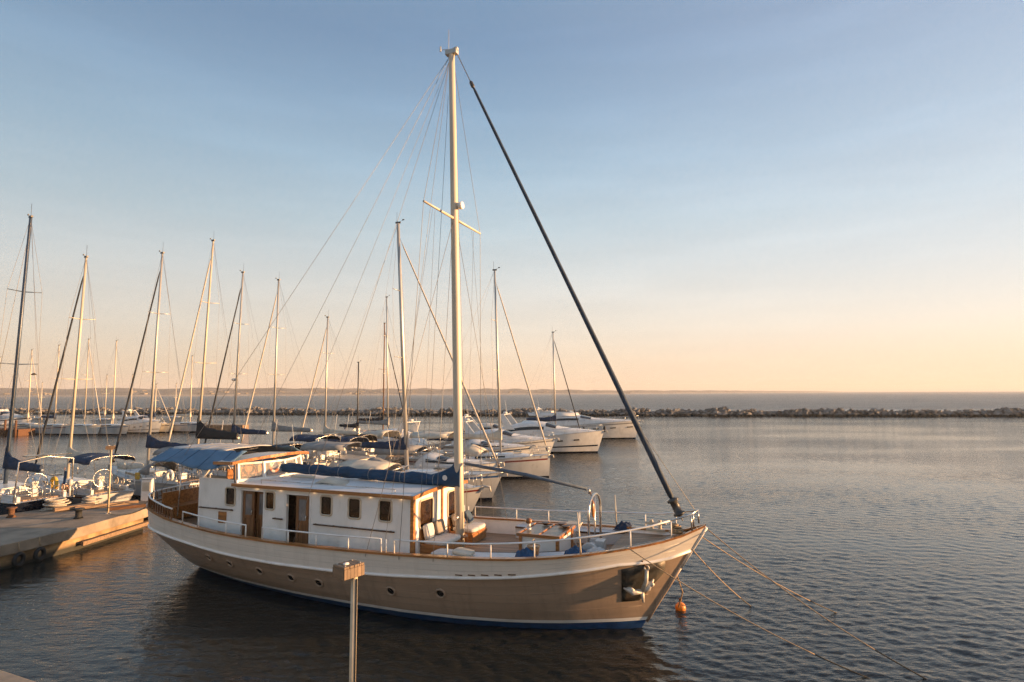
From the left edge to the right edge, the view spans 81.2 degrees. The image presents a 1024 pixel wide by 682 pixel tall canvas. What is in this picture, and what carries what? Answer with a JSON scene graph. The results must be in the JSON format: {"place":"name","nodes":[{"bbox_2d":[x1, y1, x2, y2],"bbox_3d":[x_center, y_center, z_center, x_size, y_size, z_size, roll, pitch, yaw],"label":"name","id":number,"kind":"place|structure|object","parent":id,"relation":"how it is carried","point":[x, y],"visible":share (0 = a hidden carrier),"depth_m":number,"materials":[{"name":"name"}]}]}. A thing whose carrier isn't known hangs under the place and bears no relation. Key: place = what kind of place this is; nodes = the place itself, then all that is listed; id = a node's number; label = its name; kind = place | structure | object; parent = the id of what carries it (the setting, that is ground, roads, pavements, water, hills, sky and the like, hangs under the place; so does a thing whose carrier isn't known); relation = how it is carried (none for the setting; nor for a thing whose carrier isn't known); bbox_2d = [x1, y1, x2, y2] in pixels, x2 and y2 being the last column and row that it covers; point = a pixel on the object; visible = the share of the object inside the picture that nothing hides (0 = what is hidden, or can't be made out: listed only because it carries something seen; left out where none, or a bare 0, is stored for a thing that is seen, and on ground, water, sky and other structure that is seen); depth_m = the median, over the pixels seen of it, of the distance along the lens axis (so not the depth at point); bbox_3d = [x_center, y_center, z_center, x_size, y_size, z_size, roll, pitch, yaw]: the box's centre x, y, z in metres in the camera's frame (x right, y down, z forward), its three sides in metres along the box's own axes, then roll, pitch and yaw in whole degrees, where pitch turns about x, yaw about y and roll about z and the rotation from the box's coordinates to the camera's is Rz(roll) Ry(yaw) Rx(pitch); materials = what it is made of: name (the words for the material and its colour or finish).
{"place":"outdoors","nodes":[
{"label":"outdoors","id":0,"kind":"place"},
{"bbox_2d":[0,670,33,681],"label":"quay","id":1,"kind":"structure","parent":0,"point":[6,677],"depth_m":11.68,"materials":[{"name":"concrete"}]},
{"bbox_2d":[332,559,364,681],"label":"light post","id":2,"kind":"object","parent":1,"relation":"on","point":[352,569],"visible":1,"depth_m":8.21,"materials":[{"name":"metal"}]},
{"bbox_2d":[141,478,155,500],"bbox_3d":[-18.877,7.698,30.960,0.600,1.160,0.350,0,-5,0],"label":"power pedestal","id":3,"kind":"object","parent":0,"point":[147,486],"visible":0.82,"depth_m":30.81,"materials":[{"name":"white plastic"}]},
{"bbox_2d":[166,469,173,480],"bbox_3d":[-19.178,7.517,33.485,0.685,0.637,0.170,-3,-6,30],"label":"lifebuoy","id":4,"kind":"object","parent":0,"point":[170,471],"visible":0.89,"depth_m":33.42,"materials":[{"name":"white plastic"}]},
{"bbox_2d":[0,387,845,395],"bbox_3d":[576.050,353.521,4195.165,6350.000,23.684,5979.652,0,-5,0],"label":"hills","id":5,"kind":"structure","parent":0,"point":[122,391],"depth_m":1512.24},
{"bbox_2d":[3,390,728,394],"bbox_3d":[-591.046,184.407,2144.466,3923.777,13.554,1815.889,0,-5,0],"label":"town","id":6,"kind":"object","parent":5,"relation":"on","point":[313,391],"visible":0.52,"depth_m":1448.31},
{"bbox_2d":[0,391,858,396],"bbox_3d":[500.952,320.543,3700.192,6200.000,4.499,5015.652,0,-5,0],"label":"beach","id":7,"kind":"structure","parent":0,"point":[375,394],"depth_m":1405.24,"materials":[{"name":"sand"}]},
{"bbox_2d":[0,391,1023,681],"bbox_3d":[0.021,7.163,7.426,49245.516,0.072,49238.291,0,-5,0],"label":"water","id":8,"kind":"structure","parent":0,"point":[898,539],"depth_m":21.58,"materials":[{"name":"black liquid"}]},
{"bbox_2d":[0,356,8,427],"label":"sailing yacht","id":9,"kind":"object","parent":8,"relation":"on","point":[2,425],"visible":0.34,"depth_m":97.71,"materials":[{"name":"white plastic"}]},
{"bbox_2d":[0,420,34,435],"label":"rusty float","id":10,"kind":"object","parent":8,"relation":"on","point":[18,431],"visible":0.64,"depth_m":92.74,"materials":[{"name":"metal"}]},
{"bbox_2d":[0,407,34,423],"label":"motor yacht","id":11,"kind":"object","parent":8,"relation":"on","point":[4,414],"visible":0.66,"depth_m":100.01,"materials":[{"name":"white plastic"}]},
{"bbox_2d":[13,349,42,427],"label":"sailing yacht","id":12,"kind":"object","parent":8,"relation":"on","point":[22,425],"visible":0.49,"depth_m":99.77,"materials":[{"name":"white plastic"}]},
{"bbox_2d":[0,205,74,514],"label":"sailing yacht","id":13,"kind":"object","parent":8,"relation":"on","point":[25,496],"visible":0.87,"depth_m":30.85,"materials":[{"name":"beige paint"}]},
{"bbox_2d":[50,476,58,488],"bbox_3d":[-23.079,7.139,30.106,0.685,0.637,0.170,-3,-6,30],"label":"lifebuoy","id":14,"kind":"object","parent":13,"relation":"attached to","point":[53,479],"visible":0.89,"depth_m":30.02,"materials":[{"name":"yellow plastic"}]},
{"bbox_2d":[31,380,46,423],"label":"sailing yacht","id":15,"kind":"object","parent":8,"relation":"on","point":[34,420],"visible":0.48,"depth_m":128.04,"materials":[{"name":"white plastic"}]},
{"bbox_2d":[27,345,69,434],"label":"sailing yacht","id":16,"kind":"object","parent":8,"relation":"on","point":[55,428],"visible":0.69,"depth_m":95.34,"materials":[{"name":"white plastic"}]},
{"bbox_2d":[0,503,148,569],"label":"concrete pier","id":17,"kind":"structure","parent":8,"relation":"in","point":[59,532],"depth_m":25.37,"materials":[{"name":"concrete"}]},
{"bbox_2d":[6,506,17,517],"bbox_3d":[-22.577,7.721,26.945,0.429,0.450,0.440,0,-5,0],"label":"pier bollard","id":18,"kind":"object","parent":17,"relation":"on","point":[11,512],"visible":1,"depth_m":26.85,"materials":[{"name":"metal"}]},
{"bbox_2d":[12,542,25,567],"bbox_3d":[-18.486,8.008,22.403,0.150,0.948,0.570,0,-5,0],"label":"tyre fender","id":19,"kind":"object","parent":17,"relation":"hanging from","point":[22,555],"visible":1,"depth_m":22.35,"materials":[{"name":"black rubber"}]},
{"bbox_2d":[33,537,45,561],"bbox_3d":[-18.294,8.072,23.150,0.150,0.948,0.570,0,-5,0],"label":"tyre fender","id":20,"kind":"object","parent":17,"relation":"hanging from","point":[42,556],"visible":1,"depth_m":23.11,"materials":[{"name":"black rubber"}]},
{"bbox_2d":[39,497,70,511],"bbox_3d":[-21.924,7.854,28.776,1.322,0.482,1.309,0,-5,0],"label":"rope coil","id":21,"kind":"object","parent":17,"relation":"on","point":[57,502],"visible":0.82,"depth_m":28.60,"materials":[{"name":"fabric"}]},
{"bbox_2d":[53,503,94,511],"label":"timber beam","id":22,"kind":"structure","parent":17,"relation":"on","point":[63,508],"depth_m":28.34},
{"bbox_2d":[72,507,84,518],"bbox_3d":[-19.327,7.686,26.646,0.468,0.450,0.480,0,-5,0],"label":"pier bollard","id":23,"kind":"object","parent":17,"relation":"on","point":[78,513],"visible":1,"depth_m":26.54,"materials":[{"name":"black metal"}]},
{"bbox_2d":[81,495,102,503],"bbox_3d":[-20.886,7.931,29.712,0.944,0.482,0.942,0,-5,0],"label":"rope coil","id":24,"kind":"object","parent":17,"relation":"on","point":[95,499],"visible":0.83,"depth_m":29.52,"materials":[{"name":"fabric"}]},
{"bbox_2d":[74,500,137,508],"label":"timber beam","id":25,"kind":"structure","parent":17,"relation":"on","point":[100,505],"depth_m":29.24,"materials":[{"name":"wood"}]},
{"bbox_2d":[105,445,115,513],"bbox_3d":[-18.822,6.444,27.877,0.350,3.132,0.320,2,-5,-20],"label":"light post","id":26,"kind":"object","parent":17,"relation":"on","point":[110,448],"visible":0.98,"depth_m":27.85,"materials":[{"name":"metal"}]},
{"bbox_2d":[109,504,145,510],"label":"timber beam","id":27,"kind":"structure","parent":17,"relation":"on","point":[121,507],"depth_m":28.82,"materials":[{"name":"brown wood"}]},
{"bbox_2d":[27,253,135,504],"bbox_3d":[-26.214,2.171,35.840,10.794,15.950,3.017,-3,-6,32],"label":"sailing yacht","id":28,"kind":"object","parent":8,"relation":"on","point":[83,487],"visible":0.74,"depth_m":34.81,"materials":[{"name":"white plastic"}]},
{"bbox_2d":[64,339,100,434],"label":"sailing yacht","id":29,"kind":"object","parent":8,"relation":"on","point":[79,429],"visible":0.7,"depth_m":94.28,"materials":[{"name":"white plastic"}]},
{"bbox_2d":[91,374,111,423],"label":"sailing yacht","id":30,"kind":"object","parent":8,"relation":"on","point":[104,420],"visible":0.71,"depth_m":120.50,"materials":[{"name":"white plastic"}]},
{"bbox_2d":[92,337,129,434],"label":"sailing yacht","id":31,"kind":"object","parent":8,"relation":"on","point":[112,429],"visible":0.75,"depth_m":94.10,"materials":[{"name":"white plastic"}]},
{"bbox_2d":[116,375,136,420],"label":"sailing yacht","id":32,"kind":"object","parent":8,"relation":"on","point":[121,418],"visible":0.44,"depth_m":127.49,"materials":[{"name":"white metal"}]},
{"bbox_2d":[117,409,164,432],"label":"motor yacht","id":33,"kind":"object","parent":8,"relation":"on","point":[144,426],"visible":0.72,"depth_m":97.70,"materials":[{"name":"white plastic"}]},
{"bbox_2d":[141,384,171,432],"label":"sailing yacht","id":34,"kind":"object","parent":8,"relation":"on","point":[163,429],"visible":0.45,"depth_m":99.29,"materials":[{"name":"white plastic"}]},
{"bbox_2d":[108,250,211,497],"bbox_3d":[-23.822,1.903,39.819,10.813,17.150,3.115,-3,-6,32],"label":"sailing yacht","id":35,"kind":"object","parent":8,"relation":"on","point":[137,471],"visible":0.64,"depth_m":39.08,"materials":[{"name":"white plastic"}]},
{"bbox_2d":[161,383,182,422],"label":"sailing yacht","id":36,"kind":"object","parent":8,"relation":"on","point":[177,419],"visible":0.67,"depth_m":130.47,"materials":[{"name":"white plastic"}]},
{"bbox_2d":[96,424,248,429],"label":"pontoon","id":37,"kind":"object","parent":8,"relation":"on","point":[225,426],"visible":0.14,"depth_m":104.61,"materials":[{"name":"concrete"}]},
{"bbox_2d":[168,356,207,431],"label":"sailing yacht","id":38,"kind":"object","parent":8,"relation":"on","point":[178,426],"visible":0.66,"depth_m":100.43,"materials":[{"name":"white plastic"}]},
{"bbox_2d":[164,238,242,478],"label":"sailing yacht","id":39,"kind":"object","parent":8,"relation":"on","point":[210,433],"visible":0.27,"depth_m":43.04,"materials":[{"name":"white metal"}]},
{"bbox_2d":[220,420,256,454],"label":"motor yacht","id":40,"kind":"object","parent":8,"relation":"on","point":[234,450],"visible":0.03,"depth_m":42.84,"materials":[{"name":"white plastic"}]},
{"bbox_2d":[204,267,280,466],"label":"sailing yacht","id":41,"kind":"object","parent":8,"relation":"on","point":[246,431],"visible":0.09,"depth_m":47.33,"materials":[{"name":"white metal"}]},
{"bbox_2d":[243,426,310,466],"bbox_3d":[-12.438,7.530,35.133,9.344,5.069,3.017,-3,-5,25],"label":"motor yacht","id":42,"kind":"object","parent":8,"relation":"on","point":[288,461],"visible":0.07,"depth_m":35.41,"materials":[{"name":"white plastic"}]},
{"bbox_2d":[240,278,341,466],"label":"sailing yacht","id":43,"kind":"object","parent":8,"relation":"on","point":[304,437],"visible":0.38,"depth_m":49.14,"materials":[{"name":"white plastic"}]},
{"bbox_2d":[274,424,307,450],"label":"motor yacht","id":44,"kind":"object","parent":8,"relation":"on","point":[295,446],"visible":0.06,"depth_m":46.29,"materials":[{"name":"white plastic"}]},
{"bbox_2d":[138,441,450,502],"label":"floating pontoon","id":45,"kind":"object","parent":8,"relation":"on","point":[400,459],"depth_m":54.90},
{"bbox_2d":[297,418,375,462],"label":"motor yacht","id":46,"kind":"object","parent":8,"relation":"on","point":[346,457],"visible":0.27,"depth_m":50.83,"materials":[{"name":"white plastic"}]},
{"bbox_2d":[296,315,386,458],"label":"sailing yacht","id":47,"kind":"object","parent":8,"relation":"on","point":[363,451],"visible":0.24,"depth_m":56.27,"materials":[{"name":"white metal"}]},
{"bbox_2d":[316,417,377,449],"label":"motor yacht","id":48,"kind":"object","parent":8,"relation":"on","point":[370,436],"visible":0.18,"depth_m":55.31,"materials":[{"name":"white plastic"}]},
{"bbox_2d":[323,360,374,439],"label":"sailing yacht","id":49,"kind":"object","parent":8,"relation":"on","point":[355,425],"visible":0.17,"depth_m":69.73,"materials":[{"name":"white metal"}]},
{"bbox_2d":[332,412,400,456],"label":"motor yacht","id":50,"kind":"object","parent":8,"relation":"on","point":[379,434],"visible":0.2,"depth_m":57.58,"materials":[{"name":"white plastic"}]},
{"bbox_2d":[344,323,409,433],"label":"sailing yacht","id":51,"kind":"object","parent":8,"relation":"on","point":[373,419],"visible":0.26,"depth_m":75.94,"materials":[{"name":"white metal"}]},
{"bbox_2d":[343,295,413,435],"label":"sailing yacht","id":52,"kind":"object","parent":8,"relation":"on","point":[384,422],"visible":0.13,"depth_m":69.15,"materials":[{"name":"white metal"}]},
{"bbox_2d":[357,409,432,449],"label":"motor yacht","id":53,"kind":"object","parent":8,"relation":"on","point":[412,430],"visible":0.27,"depth_m":60.85,"materials":[{"name":"white plastic"}]},
{"bbox_2d":[300,219,507,499],"bbox_3d":[-6.910,0.905,38.135,13.613,18.750,3.509,-1,-5,13],"label":"sailing yacht","id":54,"kind":"object","parent":8,"relation":"on","point":[493,480],"visible":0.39,"depth_m":37.66,"materials":[{"name":"white plastic"}]},
{"bbox_2d":[338,428,491,513],"bbox_3d":[-5.846,7.318,32.887,9.744,5.069,3.017,-1,-5,13],"label":"motor yacht","id":55,"kind":"object","parent":8,"relation":"on","point":[474,492],"visible":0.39,"depth_m":32.30,"materials":[{"name":"white plastic"}]},
{"bbox_2d":[146,30,707,628],"bbox_3d":[-3.974,-0.756,20.321,19.908,19.700,5.470,-2,-5,22],"label":"motor sailer","id":56,"kind":"object","parent":8,"relation":"on","point":[298,528],"visible":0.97,"depth_m":18.13,"materials":[{"name":"beige paint"}]},
{"bbox_2d":[108,507,145,515],"bbox_3d":[-15.777,6.876,24.633,7.041,1.437,0.044,-5,-7,44],"label":"stern rope","id":57,"kind":"object","parent":56,"relation":"attached to","point":[127,514],"visible":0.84,"depth_m":24.68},
{"bbox_2d":[218,511,226,522],"bbox_3d":[-9.875,6.011,20.368,0.360,0.380,0.040,-2,-5,22],"label":"locker door","id":58,"kind":"structure","parent":56,"relation":"in","point":[221,515],"depth_m":20.35,"materials":[{"name":"brown wood"}]},
{"bbox_2d":[224,487,235,505],"bbox_3d":[-9.574,5.282,20.304,0.482,0.642,0.060,-2,-5,22],"label":"window","id":59,"kind":"structure","parent":56,"relation":"in","point":[230,492],"depth_m":20.32,"materials":[{"name":"black glass"}]},
{"bbox_2d":[242,490,254,536],"bbox_3d":[-8.841,5.875,19.988,0.490,1.720,0.109,-2,-5,22],"label":"door","id":60,"kind":"structure","parent":56,"relation":"in","point":[248,515],"depth_m":20.01,"materials":[{"name":"brown wood"}]},
{"bbox_2d":[256,492,262,537],"bbox_3d":[-8.367,5.872,19.974,0.440,1.720,0.050,-2,-5,22],"label":"door","id":61,"kind":"structure","parent":56,"relation":"in","point":[259,511],"depth_m":20.00,"materials":[{"name":"brown wood"}]},
{"bbox_2d":[264,491,274,510],"bbox_3d":[-7.964,5.251,19.651,0.432,0.622,0.060,-2,-5,22],"label":"window","id":62,"kind":"structure","parent":56,"relation":"in","point":[269,502],"depth_m":19.67,"materials":[{"name":"brown glass"}]},
{"bbox_2d":[268,457,280,472],"bbox_3d":[-9.113,4.751,22.915,0.120,0.600,0.600,-2,-5,22],"label":"lifebuoy","id":63,"kind":"object","parent":56,"relation":"hanging from","point":[270,466],"visible":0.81,"depth_m":22.83,"materials":[{"name":"white plastic"}]},
{"bbox_2d":[295,495,308,543],"bbox_3d":[-6.710,5.798,19.049,0.490,1.700,0.109,-2,-5,22],"label":"door","id":64,"kind":"structure","parent":56,"relation":"in","point":[301,500],"depth_m":19.07,"materials":[{"name":"brown wood"}]},
{"bbox_2d":[320,495,332,515],"bbox_3d":[-5.847,5.182,18.800,0.482,0.642,0.060,-2,-5,22],"label":"window","id":65,"kind":"structure","parent":56,"relation":"in","point":[326,501],"depth_m":18.82,"materials":[{"name":"brown glass"}]},
{"bbox_2d":[347,497,361,519],"bbox_3d":[-4.854,5.154,18.397,0.502,0.662,0.060,-2,-5,22],"label":"window","id":66,"kind":"structure","parent":56,"relation":"in","point":[354,503],"depth_m":18.42,"materials":[{"name":"brown glass"}]},
{"bbox_2d":[378,499,392,522],"bbox_3d":[-3.817,5.116,17.982,0.502,0.682,0.060,-2,-5,22],"label":"window","id":67,"kind":"structure","parent":56,"relation":"in","point":[384,505],"depth_m":18.00,"materials":[{"name":"brown glass"}]},
{"bbox_2d":[418,496,433,529],"bbox_3d":[-2.632,5.274,18.346,0.052,0.880,0.880,-2,-5,22],"label":"window","id":68,"kind":"structure","parent":56,"relation":"in","point":[426,514],"depth_m":18.39,"materials":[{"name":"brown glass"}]},
{"bbox_2d":[419,529,462,553],"bbox_3d":[-2.171,6.101,18.296,0.925,0.760,1.140,-2,-5,22],"label":"deck bench","id":69,"kind":"object","parent":56,"relation":"on","point":[426,548],"visible":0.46,"depth_m":17.89,"materials":[{"name":"brown wood"}]},
{"bbox_2d":[424,533,460,545],"bbox_3d":[-2.118,6.059,18.278,0.840,0.150,1.100,-2,-5,22],"label":"seat cushion","id":70,"kind":"object","parent":69,"relation":"on","point":[447,537],"visible":0.84,"depth_m":18.05,"materials":[{"name":"fabric"}]},
{"bbox_2d":[423,522,433,538],"bbox_3d":[-2.524,5.769,18.153,0.160,0.440,0.460,-15,-10,20],"label":"pillow","id":71,"kind":"object","parent":70,"relation":"on","point":[428,529],"visible":0.93,"depth_m":18.02,"materials":[{"name":"fabric"}]},
{"bbox_2d":[433,519,445,534],"bbox_3d":[-2.266,5.814,18.683,0.160,0.440,0.500,-17,-11,20],"label":"pillow","id":72,"kind":"object","parent":70,"relation":"on","point":[439,527],"visible":0.99,"depth_m":18.55,"materials":[{"name":"beige fabric"}]},
{"bbox_2d":[431,548,458,555],"bbox_3d":[-1.758,5.952,16.690,0.950,0.140,0.620,-2,-5,22],"label":"folded mattress","id":73,"kind":"object","parent":56,"relation":"on","point":[442,551],"visible":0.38,"depth_m":16.60,"materials":[{"name":"fabric"}]},
{"bbox_2d":[447,489,454,517],"bbox_3d":[-1.975,5.410,19.962,0.052,0.880,0.780,-2,-5,22],"label":"window","id":74,"kind":"structure","parent":56,"relation":"in","point":[451,494],"depth_m":19.87,"materials":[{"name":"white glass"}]},
{"bbox_2d":[452,547,474,555],"bbox_3d":[-1.341,5.837,16.531,0.550,0.100,0.500,4,-3,22],"label":"folded mattress","id":75,"kind":"object","parent":56,"relation":"on","point":[460,551],"visible":0.94,"depth_m":16.41,"materials":[{"name":"beige fabric"}]},
{"bbox_2d":[448,517,486,542],"bbox_3d":[-1.476,6.239,19.929,0.925,0.760,1.120,-2,-5,22],"label":"deck bench","id":76,"kind":"object","parent":56,"relation":"on","point":[476,536],"visible":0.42,"depth_m":19.60,"materials":[{"name":"brown wood"}]},
{"bbox_2d":[453,522,484,532],"bbox_3d":[-1.423,6.197,19.911,0.840,0.150,1.080,-2,-5,22],"label":"seat cushion","id":77,"kind":"object","parent":76,"relation":"on","point":[474,527],"visible":0.74,"depth_m":19.64,"materials":[{"name":"fabric"}]},
{"bbox_2d":[451,513,454,526],"bbox_3d":[-1.835,5.908,19.799,0.160,0.420,0.440,-15,-10,20],"label":"pillow","id":78,"kind":"object","parent":77,"relation":"on","point":[452,516],"visible":0.27,"depth_m":19.61,"materials":[{"name":"beige fabric"}]},
{"bbox_2d":[464,510,473,522],"bbox_3d":[-1.486,5.961,20.313,0.160,0.420,0.460,-35,-11,7],"label":"pillow","id":79,"kind":"object","parent":77,"relation":"on","point":[468,517],"visible":0.87,"depth_m":20.14,"materials":[{"name":"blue fabric"}]},
{"bbox_2d":[515,547,536,556],"bbox_3d":[0.375,5.713,16.116,0.659,0.306,0.495,-2,-5,22],"label":"blue cloth","id":80,"kind":"object","parent":56,"relation":"on","point":[526,552],"visible":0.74,"depth_m":16.03,"materials":[{"name":"fabric"}]},
{"bbox_2d":[526,518,531,529],"bbox_3d":[0.500,5.416,17.713,0.200,0.340,0.200,-2,-5,22],"label":"deck lantern","id":81,"kind":"object","parent":56,"relation":"on","point":[528,521],"visible":1,"depth_m":17.66,"materials":[{"name":"white plastic"}]},
{"bbox_2d":[527,539,539,555],"bbox_3d":[0.589,5.650,16.305,0.380,0.482,0.374,-2,-5,22],"label":"wooden bucket","id":82,"kind":"object","parent":56,"relation":"on","point":[531,546],"visible":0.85,"depth_m":16.19,"materials":[{"name":"brown wood"}]},
{"bbox_2d":[566,521,582,545],"bbox_3d":[1.954,6.118,18.796,0.460,0.783,0.420,-2,-5,22],"label":"folding stool","id":83,"kind":"object","parent":56,"relation":"on","point":[573,523],"visible":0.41,"depth_m":18.86,"materials":[{"name":"white plastic"}]},
{"bbox_2d":[564,545,585,554],"bbox_3d":[1.711,5.605,15.961,0.682,0.288,0.528,-2,-5,22],"label":"blue cloth","id":84,"kind":"object","parent":56,"relation":"on","point":[574,549],"visible":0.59,"depth_m":15.89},
{"bbox_2d":[586,546,604,551],"bbox_3d":[2.268,5.599,16.006,0.659,0.204,0.462,-2,-5,22],"label":"white cloth","id":85,"kind":"object","parent":56,"relation":"on","point":[593,548],"visible":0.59,"depth_m":15.96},
{"bbox_2d":[613,521,631,529],"bbox_3d":[3.503,5.704,18.527,0.681,0.257,0.462,-2,-5,22],"label":"navy bag","id":86,"kind":"object","parent":56,"relation":"on","point":[621,525],"visible":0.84,"depth_m":18.43,"materials":[{"name":"fabric"}]},
{"bbox_2d":[621,536,669,548],"bbox_3d":[3.572,5.397,16.013,1.585,0.282,0.573,2,-5,-22],"label":"deck rope","id":87,"kind":"object","parent":56,"relation":"on","point":[642,543],"visible":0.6,"depth_m":16.12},
{"bbox_2d":[677,576,682,607],"bbox_3d":[4.776,7.093,16.989,0.180,1.525,1.705,-2,-5,17],"label":"buoy rope","id":88,"kind":"object","parent":56,"relation":"hanging from","point":[682,592],"visible":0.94,"depth_m":17.05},
{"bbox_2d":[692,549,750,605],"bbox_3d":[6.144,6.912,17.196,3.470,2.391,0.032,4,-7,-43],"label":"mooring rope","id":89,"kind":"object","parent":56,"relation":"attached to","point":[719,578],"visible":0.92,"depth_m":16.97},
{"bbox_2d":[628,548,870,678],"bbox_3d":[5.732,6.576,14.493,5.710,2.603,0.032,-2,-5,18],"label":"mooring rope","id":90,"kind":"object","parent":56,"relation":"attached to","point":[753,623],"visible":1,"depth_m":14.41,"materials":[{"name":"fabric"}]},
{"bbox_2d":[702,537,836,612],"bbox_3d":[7.446,6.699,16.917,5.038,2.762,0.032,2,-5,-20],"label":"mooring rope","id":91,"kind":"object","parent":56,"relation":"attached to","point":[766,577],"visible":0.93,"depth_m":16.75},
{"bbox_2d":[707,529,926,678],"bbox_3d":[7.426,6.394,14.762,5.120,3.002,0.032,-3,-6,30],"label":"mooring rope","id":92,"kind":"object","parent":56,"relation":"attached to","point":[819,614],"visible":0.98,"depth_m":14.62,"materials":[{"name":"fabric"}]},
{"bbox_2d":[374,420,504,470],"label":"motor yacht","id":93,"kind":"object","parent":8,"relation":"on","point":[447,461],"visible":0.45,"depth_m":41.77,"materials":[{"name":"white plastic"}]},
{"bbox_2d":[449,407,502,442],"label":"motor yacht","id":94,"kind":"object","parent":8,"relation":"on","point":[488,426],"visible":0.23,"depth_m":70.30,"materials":[{"name":"white plastic"}]},
{"bbox_2d":[419,418,536,454],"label":"motor yacht","id":95,"kind":"object","parent":8,"relation":"on","point":[506,447],"visible":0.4,"depth_m":52.37,"materials":[{"name":"white plastic"}]},
{"bbox_2d":[409,261,553,478],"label":"sailing yacht","id":96,"kind":"object","parent":8,"relation":"on","point":[538,464],"visible":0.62,"depth_m":46.18,"materials":[{"name":"white plastic"}]},
{"bbox_2d":[443,408,559,453],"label":"motor yacht","id":97,"kind":"object","parent":8,"relation":"on","point":[518,438],"visible":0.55,"depth_m":57.92,"materials":[{"name":"white plastic"}]},
{"bbox_2d":[6,406,1023,416],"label":"breakwater rocks","id":98,"kind":"object","parent":8,"relation":"in","point":[724,411],"visible":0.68,"depth_m":162.06,"materials":[{"name":"stone"}]},
{"bbox_2d":[517,330,579,428],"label":"sailing yacht","id":99,"kind":"object","parent":8,"relation":"on","point":[553,418],"visible":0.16,"depth_m":74.70,"materials":[{"name":"white plastic"}]},
{"bbox_2d":[496,403,607,452],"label":"motor yacht","id":100,"kind":"object","parent":8,"relation":"on","point":[575,440],"visible":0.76,"depth_m":64.09,"materials":[{"name":"white plastic"}]},
{"bbox_2d":[522,399,639,438],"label":"motor yacht","id":101,"kind":"object","parent":8,"relation":"on","point":[620,429],"visible":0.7,"depth_m":83.18,"materials":[{"name":"white plastic"}]},
{"bbox_2d":[675,598,685,610],"bbox_3d":[5.043,7.927,17.887,0.320,0.430,0.320,0,-5,0],"label":"mooring buoy","id":102,"kind":"object","parent":8,"relation":"on","point":[682,607],"visible":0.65,"depth_m":17.79,"materials":[{"name":"orange plastic"}]},
{"bbox_2d":[0,0,1023,390],"label":"sky","id":103,"kind":"structure","parent":0,"point":[741,195],"materials":[{"name":"blue"}]}
]}

